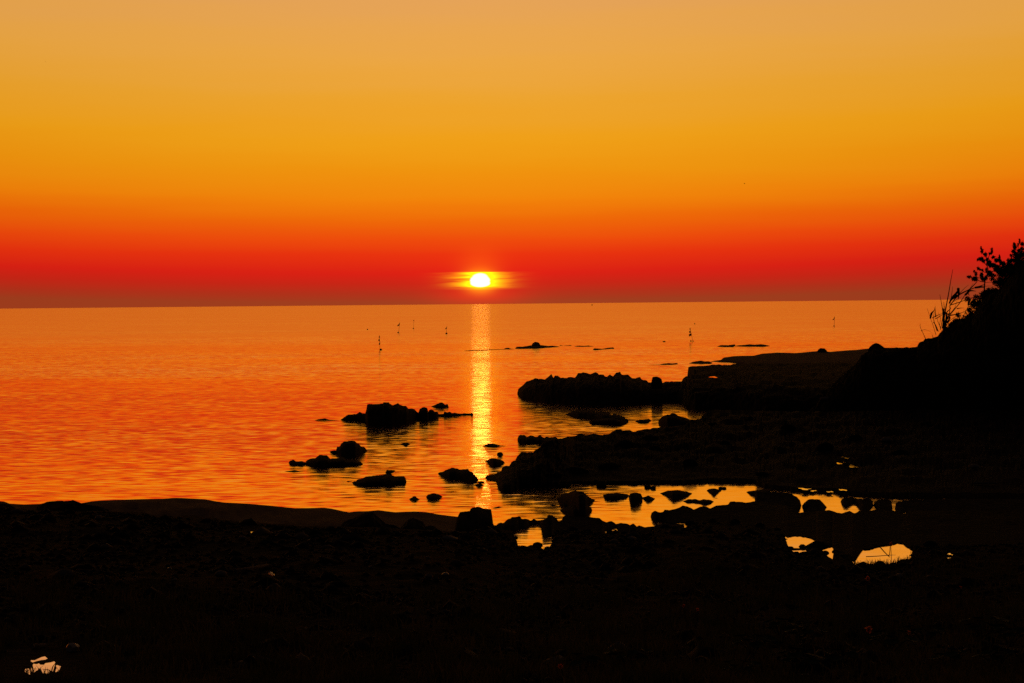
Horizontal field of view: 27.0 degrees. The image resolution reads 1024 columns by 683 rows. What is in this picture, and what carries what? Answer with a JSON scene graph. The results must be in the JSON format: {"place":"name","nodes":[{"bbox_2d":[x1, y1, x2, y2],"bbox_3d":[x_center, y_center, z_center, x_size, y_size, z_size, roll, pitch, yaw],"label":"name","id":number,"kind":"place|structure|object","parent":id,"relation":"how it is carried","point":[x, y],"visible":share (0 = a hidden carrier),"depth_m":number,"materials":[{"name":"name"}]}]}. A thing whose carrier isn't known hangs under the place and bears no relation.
{"place":"outdoors","nodes":[
{"label":"outdoors","id":0,"kind":"place"},
{"bbox_2d":[0,498,456,530],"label":"beach","id":1,"kind":"structure","parent":0,"point":[238,512],"depth_m":48.64,"materials":[{"name":"black sand"}]},
{"bbox_2d":[340,512,398,527],"bbox_3d":[-2.940,4.076,44.250,1.339,1.049,1.542,-1,1,0],"label":"boulder","id":2,"kind":"object","parent":1,"relation":"on","point":[369,519],"visible":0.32,"depth_m":43.97,"materials":[{"name":"black stone"}]},
{"bbox_2d":[401,518,436,530],"bbox_3d":[-1.910,4.127,44.106,0.841,0.936,1.252,-1,1,0],"label":"boulder","id":3,"kind":"object","parent":1,"relation":"on","point":[412,523],"visible":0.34,"depth_m":43.90,"materials":[{"name":"black stone"}]},
{"bbox_2d":[0,299,976,563],"bbox_3d":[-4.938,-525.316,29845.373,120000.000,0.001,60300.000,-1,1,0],"label":"sea","id":4,"kind":"structure","parent":0,"point":[208,403],"depth_m":127.00,"materials":[{"name":"liquid"}]},
{"bbox_2d":[289,460,305,464],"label":"rock","id":5,"kind":"object","parent":4,"relation":"on","point":[292,462],"visible":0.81,"depth_m":67.10,"materials":[{"name":"black stone"}]},
{"bbox_2d":[317,418,334,420],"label":"rock","id":6,"kind":"object","parent":4,"relation":"on","point":[324,419],"visible":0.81,"depth_m":92.63,"materials":[{"name":"black stone"}]},
{"bbox_2d":[305,455,362,466],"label":"rock","id":7,"kind":"object","parent":4,"relation":"on","point":[322,461],"visible":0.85,"depth_m":66.55,"materials":[{"name":"black stone"}]},
{"bbox_2d":[330,441,366,455],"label":"rock","id":8,"kind":"object","parent":4,"relation":"on","point":[348,448],"visible":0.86,"depth_m":71.33,"materials":[{"name":"black stone"}]},
{"bbox_2d":[352,474,406,485],"bbox_3d":[-3.748,4.043,60.005,1.547,0.562,2.236,-1,1,0],"label":"rock","id":9,"kind":"object","parent":4,"relation":"on","point":[386,479],"visible":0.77,"depth_m":59.44,"materials":[{"name":"black stone"}]},
{"bbox_2d":[341,402,418,423],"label":"rock","id":10,"kind":"object","parent":4,"relation":"on","point":[386,413],"visible":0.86,"depth_m":90.39,"materials":[{"name":"black stone"}]},
{"bbox_2d":[409,496,419,500],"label":"rock","id":11,"kind":"object","parent":4,"relation":"on","point":[414,498],"visible":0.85,"depth_m":54.61,"materials":[{"name":"black stone"}]},
{"bbox_2d":[418,407,428,419],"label":"rock","id":12,"kind":"object","parent":4,"relation":"on","point":[423,413],"visible":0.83,"depth_m":92.88,"materials":[{"name":"black stone"}]},
{"bbox_2d":[428,409,438,418],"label":"rock","id":13,"kind":"object","parent":4,"relation":"on","point":[432,413],"visible":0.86,"depth_m":93.70,"materials":[{"name":"black stone"}]},
{"bbox_2d":[426,493,441,499],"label":"rock","id":14,"kind":"object","parent":4,"relation":"on","point":[432,496],"visible":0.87,"depth_m":54.96,"materials":[{"name":"black stone"}]},
{"bbox_2d":[431,402,448,407],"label":"rock","id":15,"kind":"object","parent":4,"relation":"on","point":[441,405],"visible":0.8,"depth_m":103.51,"materials":[{"name":"black stone"}]},
{"bbox_2d":[439,411,472,415],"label":"rock","id":16,"kind":"object","parent":4,"relation":"on","point":[450,414],"visible":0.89,"depth_m":95.58,"materials":[{"name":"black stone"}]},
{"bbox_2d":[438,468,477,481],"bbox_3d":[-1.541,3.977,61.630,0.710,0.599,3.277,-1,1,-16],"label":"rock","id":17,"kind":"object","parent":4,"relation":"on","point":[466,474],"visible":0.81,"depth_m":61.27,"materials":[{"name":"black stone"}]},
{"bbox_2d":[467,349,504,350],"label":"rock","id":18,"kind":"object","parent":4,"relation":"on","point":[489,349],"visible":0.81,"depth_m":232.39,"materials":[{"name":"black stone"}]},
{"bbox_2d":[484,443,501,446],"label":"rock","id":19,"kind":"object","parent":4,"relation":"on","point":[491,445],"visible":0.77,"depth_m":74.80,"materials":[{"name":"black stone"}]},
{"bbox_2d":[485,458,504,465],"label":"rock","id":20,"kind":"object","parent":4,"relation":"on","point":[494,462],"visible":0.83,"depth_m":66.16,"materials":[{"name":"black stone"}]},
{"bbox_2d":[515,345,557,348],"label":"rock","id":21,"kind":"object","parent":4,"relation":"on","point":[532,347],"visible":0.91,"depth_m":238.51,"materials":[{"name":"black stone"}]},
{"bbox_2d":[518,435,557,443],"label":"rock headland","id":22,"kind":"structure","parent":4,"relation":"in","point":[524,439],"depth_m":76.42,"materials":[{"name":"black stone"}]},
{"bbox_2d":[557,490,593,515],"bbox_3d":[1.630,3.987,52.091,0.959,0.866,4.199,-1,1,0],"label":"rock","id":23,"kind":"object","parent":4,"relation":"on","point":[580,500],"visible":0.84,"depth_m":51.02,"materials":[{"name":"black stone"}]},
{"bbox_2d":[560,505,591,515],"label":"rock","id":24,"kind":"object","parent":4,"relation":"on","point":[572,510],"visible":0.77,"depth_m":50.54,"materials":[{"name":"black stone"}]},
{"bbox_2d":[565,409,627,421],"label":"rock","id":25,"kind":"object","parent":4,"relation":"on","point":[590,414],"visible":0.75,"depth_m":92.39,"materials":[{"name":"black stone"}]},
{"bbox_2d":[517,372,687,403],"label":"rock headland","id":26,"kind":"structure","parent":4,"relation":"in","point":[597,388],"depth_m":108.02,"materials":[{"name":"black stone"}]},
{"bbox_2d":[651,377,661,388],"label":"boulder","id":27,"kind":"object","parent":26,"relation":"on","point":[656,382],"visible":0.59,"depth_m":109.31,"materials":[{"name":"black stone"}]},
{"bbox_2d":[589,417,627,424],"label":"rock","id":28,"kind":"object","parent":4,"relation":"on","point":[611,421],"visible":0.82,"depth_m":87.85,"materials":[{"name":"black stone"}]},
{"bbox_2d":[603,493,628,499],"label":"rock","id":29,"kind":"object","parent":4,"relation":"on","point":[611,496],"visible":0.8,"depth_m":54.47,"materials":[{"name":"black stone"}]},
{"bbox_2d":[629,492,642,502],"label":"rock","id":30,"kind":"object","parent":4,"relation":"on","point":[635,497],"visible":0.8,"depth_m":53.48,"materials":[{"name":"black stone"}]},
{"bbox_2d":[635,419,651,422],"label":"rock","id":31,"kind":"object","parent":4,"relation":"on","point":[643,420],"visible":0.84,"depth_m":88.89,"materials":[{"name":"black stone"}]},
{"bbox_2d":[643,495,654,500],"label":"rock","id":32,"kind":"object","parent":4,"relation":"on","point":[648,498],"visible":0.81,"depth_m":53.92,"materials":[{"name":"black stone"}]},
{"bbox_2d":[659,363,677,364],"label":"rock","id":33,"kind":"object","parent":4,"relation":"on","point":[669,364],"visible":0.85,"depth_m":170.80,"materials":[{"name":"black stone"}]},
{"bbox_2d":[658,413,689,426],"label":"boulder","id":34,"kind":"object","parent":4,"relation":"in","point":[671,419],"visible":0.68,"depth_m":85.13,"materials":[{"name":"black stone"}]},
{"bbox_2d":[660,490,691,498],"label":"rock","id":35,"kind":"object","parent":4,"relation":"on","point":[674,494],"visible":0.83,"depth_m":54.75,"materials":[{"name":"black stone"}]},
{"bbox_2d":[683,499,713,503],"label":"rock","id":36,"kind":"object","parent":4,"relation":"on","point":[703,501],"visible":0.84,"depth_m":53.11,"materials":[{"name":"black stone"}]},
{"bbox_2d":[689,361,711,363],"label":"rock","id":37,"kind":"object","parent":4,"relation":"on","point":[702,362],"visible":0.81,"depth_m":173.18,"materials":[{"name":"black stone"}]},
{"bbox_2d":[707,488,720,494],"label":"rock","id":38,"kind":"object","parent":4,"relation":"on","point":[713,491],"visible":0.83,"depth_m":55.81,"materials":[{"name":"black stone"}]},
{"bbox_2d":[717,344,734,346],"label":"rock","id":39,"kind":"object","parent":4,"relation":"on","point":[733,345],"visible":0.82,"depth_m":236.53,"materials":[{"name":"black stone"}]},
{"bbox_2d":[737,344,768,346],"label":"rock","id":40,"kind":"object","parent":4,"relation":"on","point":[756,345],"visible":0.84,"depth_m":236.47,"materials":[{"name":"black stone"}]},
{"bbox_2d":[485,409,1023,499],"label":"rock headland","id":41,"kind":"structure","parent":4,"relation":"in","point":[945,448],"depth_m":63.63,"materials":[{"name":"black stone"}]},
{"bbox_2d":[616,439,632,447],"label":"stone","id":42,"kind":"object","parent":41,"relation":"on","point":[626,443],"visible":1,"depth_m":67.44,"materials":[{"name":"black stone"}]},
{"bbox_2d":[682,459,697,465],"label":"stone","id":43,"kind":"object","parent":41,"relation":"on","point":[688,462],"visible":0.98,"depth_m":62.23,"materials":[{"name":"black stone"}]},
{"bbox_2d":[780,424,795,430],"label":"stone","id":44,"kind":"object","parent":41,"relation":"on","point":[788,427],"visible":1,"depth_m":70.59,"materials":[{"name":"black stone"}]},
{"bbox_2d":[816,442,833,451],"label":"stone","id":45,"kind":"object","parent":41,"relation":"on","point":[824,446],"visible":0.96,"depth_m":63.91,"materials":[{"name":"black stone"}]},
{"bbox_2d":[847,434,862,440],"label":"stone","id":46,"kind":"object","parent":41,"relation":"on","point":[854,437],"visible":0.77,"depth_m":67.10,"materials":[{"name":"black stone"}]},
{"bbox_2d":[747,489,769,494],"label":"rock","id":47,"kind":"object","parent":4,"relation":"on","point":[754,492],"visible":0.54,"depth_m":54.31,"materials":[{"name":"black stone"}]},
{"bbox_2d":[681,362,856,411],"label":"rock shelf","id":48,"kind":"object","parent":4,"relation":"in","point":[803,387],"visible":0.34,"depth_m":102.42,"materials":[{"name":"black stone"}]},
{"bbox_2d":[755,492,800,512],"bbox_3d":[6.522,4.028,52.205,1.118,0.668,4.600,0,1,6],"label":"rock","id":49,"kind":"object","parent":4,"relation":"on","point":[788,499],"visible":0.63,"depth_m":51.73,"materials":[{"name":"black stone"}]},
{"bbox_2d":[794,548,810,551],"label":"rock","id":50,"kind":"object","parent":4,"relation":"on","point":[807,550],"visible":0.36,"depth_m":42.85,"materials":[{"name":"black stone"}]},
{"bbox_2d":[802,502,808,509],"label":"rock","id":51,"kind":"object","parent":4,"relation":"on","point":[805,505],"visible":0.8,"depth_m":51.02,"materials":[{"name":"black stone"}]},
{"bbox_2d":[802,499,826,511],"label":"rock","id":52,"kind":"object","parent":4,"relation":"on","point":[816,505],"visible":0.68,"depth_m":50.95,"materials":[{"name":"black stone"}]},
{"bbox_2d":[841,497,872,510],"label":"rock","id":53,"kind":"object","parent":4,"relation":"on","point":[865,504],"visible":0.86,"depth_m":51.82,"materials":[{"name":"black stone"}]},
{"bbox_2d":[866,547,889,556],"bbox_3d":[7.037,4.016,40.668,0.598,0.222,0.164,-1,1,0],"label":"branch","id":54,"kind":"object","parent":4,"relation":"on","point":[881,555],"visible":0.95,"depth_m":40.66,"materials":[{"name":"brown plant"}]},
{"bbox_2d":[873,499,891,509],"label":"rock","id":55,"kind":"object","parent":4,"relation":"on","point":[883,504],"visible":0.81,"depth_m":51.26,"materials":[{"name":"black stone"}]},
{"bbox_2d":[0,508,1023,682],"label":"shore ground","id":56,"kind":"structure","parent":0,"point":[13,658],"depth_m":32.68,"materials":[{"name":"soil"}]},
{"bbox_2d":[0,504,15,508],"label":"boulder","id":57,"kind":"object","parent":56,"relation":"on","point":[7,505],"visible":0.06,"depth_m":44.55,"materials":[{"name":"black stone"}]},
{"bbox_2d":[25,657,60,673],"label":"puddle","id":58,"kind":"object","parent":56,"relation":"on","point":[48,666],"visible":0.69,"depth_m":20.03,"materials":[{"name":"liquid"}]},
{"bbox_2d":[36,500,108,511],"bbox_3d":[-9.128,4.000,44.619,1.842,1.326,1.885,-1,1,0],"label":"boulder","id":59,"kind":"object","parent":56,"relation":"on","point":[74,505],"visible":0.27,"depth_m":44.48,"materials":[{"name":"black stone"}]},
{"bbox_2d":[66,643,79,651],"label":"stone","id":60,"kind":"object","parent":56,"relation":"on","point":[72,647],"visible":1,"depth_m":21.69,"materials":[{"name":"black stone"}]},
{"bbox_2d":[234,564,268,571],"bbox_3d":[-3.771,3.306,31.123,0.116,0.117,1.190,0,1,17],"label":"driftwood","id":61,"kind":"object","parent":56,"relation":"on","point":[253,567],"visible":0.99,"depth_m":30.98,"materials":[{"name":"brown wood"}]},
{"bbox_2d":[455,507,501,531],"bbox_3d":[-0.690,4.044,44.947,0.979,1.040,2.464,-1,1,0],"label":"boulder","id":62,"kind":"object","parent":56,"relation":"on","point":[473,518],"visible":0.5,"depth_m":44.58,"materials":[{"name":"black stone"}]},
{"bbox_2d":[0,538,1023,682],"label":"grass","id":63,"kind":"structure","parent":56,"relation":"on","point":[485,670],"depth_m":23.33,"materials":[{"name":"black plant"}]},
{"bbox_2d":[0,506,1023,682],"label":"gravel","id":64,"kind":"structure","parent":56,"relation":"on","point":[354,539],"depth_m":32.68,"materials":[{"name":"black gravel"}]},
{"bbox_2d":[533,542,542,546],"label":"stone","id":65,"kind":"object","parent":56,"relation":"on","point":[538,544],"visible":0.64,"depth_m":42.72,"materials":[{"name":"black stone"}]},
{"bbox_2d":[494,515,683,537],"bbox_3d":[1.716,4.187,47.045,4.281,0.625,3.845,-1,1,0],"label":"rock ledge","id":66,"kind":"object","parent":56,"relation":"on","point":[550,525],"visible":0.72,"depth_m":46.96,"materials":[{"name":"black stone"}]},
{"bbox_2d":[684,521,694,525],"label":"stone","id":67,"kind":"object","parent":56,"relation":"on","point":[688,522],"visible":0.66,"depth_m":46.98,"materials":[{"name":"black stone"}]},
{"bbox_2d":[764,617,803,637],"bbox_3d":[3.157,3.384,24.898,0.450,0.280,0.538,0,1,40],"label":"leafy plant","id":68,"kind":"object","parent":56,"relation":"on","point":[773,624],"visible":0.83,"depth_m":24.83,"materials":[{"name":"black plant"}]},
{"bbox_2d":[776,647,823,674],"bbox_3d":[2.781,3.108,20.566,0.450,0.280,0.538,0,1,31],"label":"leafy plant","id":69,"kind":"object","parent":56,"relation":"on","point":[791,656],"visible":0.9,"depth_m":20.47,"materials":[{"name":"black plant"}]},
{"bbox_2d":[798,551,810,555],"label":"stone","id":70,"kind":"object","parent":56,"relation":"on","point":[805,553],"visible":0.56,"depth_m":40.84,"materials":[{"name":"black stone"}]},
{"bbox_2d":[651,501,1023,560],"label":"rock ledge","id":71,"kind":"object","parent":56,"relation":"on","point":[853,534],"visible":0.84,"depth_m":46.15,"materials":[{"name":"black stone"}]},
{"bbox_2d":[865,626,871,646],"bbox_3d":[4.053,3.384,24.209,0.074,0.327,0.079,-1,1,-31],"label":"dried flower","id":72,"kind":"object","parent":56,"relation":"on","point":[868,629],"visible":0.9,"depth_m":24.21,"materials":[{"name":"black plant"}]},
{"bbox_2d":[909,545,919,550],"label":"stone","id":73,"kind":"object","parent":56,"relation":"on","point":[911,547],"visible":0.6,"depth_m":41.90,"materials":[{"name":"black stone"}]},
{"bbox_2d":[0,0,1023,308],"label":"sky","id":74,"kind":"structure","parent":0,"point":[154,153],"materials":[{"name":"orange"}]},
{"bbox_2d":[712,349,867,363],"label":"beach","id":75,"kind":"structure","parent":0,"point":[827,357],"depth_m":173.34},
{"bbox_2d":[817,348,826,352],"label":"boulder","id":76,"kind":"object","parent":75,"relation":"on","point":[821,350],"visible":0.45,"depth_m":184.35,"materials":[{"name":"black stone"}]},
{"bbox_2d":[808,261,1023,411],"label":"hillside","id":77,"kind":"structure","parent":0,"point":[975,361],"depth_m":80.85,"materials":[{"name":"soil"}]},
{"bbox_2d":[868,343,885,350],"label":"boulder","id":78,"kind":"object","parent":77,"relation":"on","point":[877,346],"visible":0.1,"depth_m":92.73,"materials":[{"name":"black stone"}]},
{"bbox_2d":[927,270,983,333],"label":"reed clump","id":79,"kind":"object","parent":77,"relation":"on","point":[945,322],"visible":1,"depth_m":88.43,"materials":[{"name":"black plant"}]},
{"bbox_2d":[948,317,962,325],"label":"shrub","id":80,"kind":"object","parent":77,"relation":"on","point":[955,320],"visible":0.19,"depth_m":89.85,"materials":[{"name":"black plant"}]},
{"bbox_2d":[955,307,975,317],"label":"shrub","id":81,"kind":"object","parent":77,"relation":"on","point":[970,313],"visible":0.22,"depth_m":89.98,"materials":[{"name":"black plant"}]},
{"bbox_2d":[968,302,978,312],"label":"shrub","id":82,"kind":"object","parent":77,"relation":"on","point":[974,306],"visible":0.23,"depth_m":89.94,"materials":[{"name":"black plant"}]},
{"bbox_2d":[964,289,993,305],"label":"shrub","id":83,"kind":"object","parent":77,"relation":"on","point":[980,299],"visible":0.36,"depth_m":89.83,"materials":[{"name":"black plant"}]},
{"bbox_2d":[981,287,997,296],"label":"shrub","id":84,"kind":"object","parent":77,"relation":"on","point":[989,291],"visible":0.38,"depth_m":89.79,"materials":[{"name":"black plant"}]},
{"bbox_2d":[966,238,1023,293],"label":"tree","id":85,"kind":"object","parent":77,"relation":"on","point":[1002,270],"visible":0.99,"depth_m":87.90,"materials":[{"name":"black plant"}]},
{"bbox_2d":[991,277,1003,289],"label":"shrub","id":86,"kind":"object","parent":77,"relation":"on","point":[999,280],"visible":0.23,"depth_m":89.79,"materials":[{"name":"black plant"}]},
{"bbox_2d":[996,274,1009,286],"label":"shrub","id":87,"kind":"object","parent":77,"relation":"on","point":[1005,278],"visible":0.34,"depth_m":89.86,"materials":[{"name":"black plant"}]}
]}

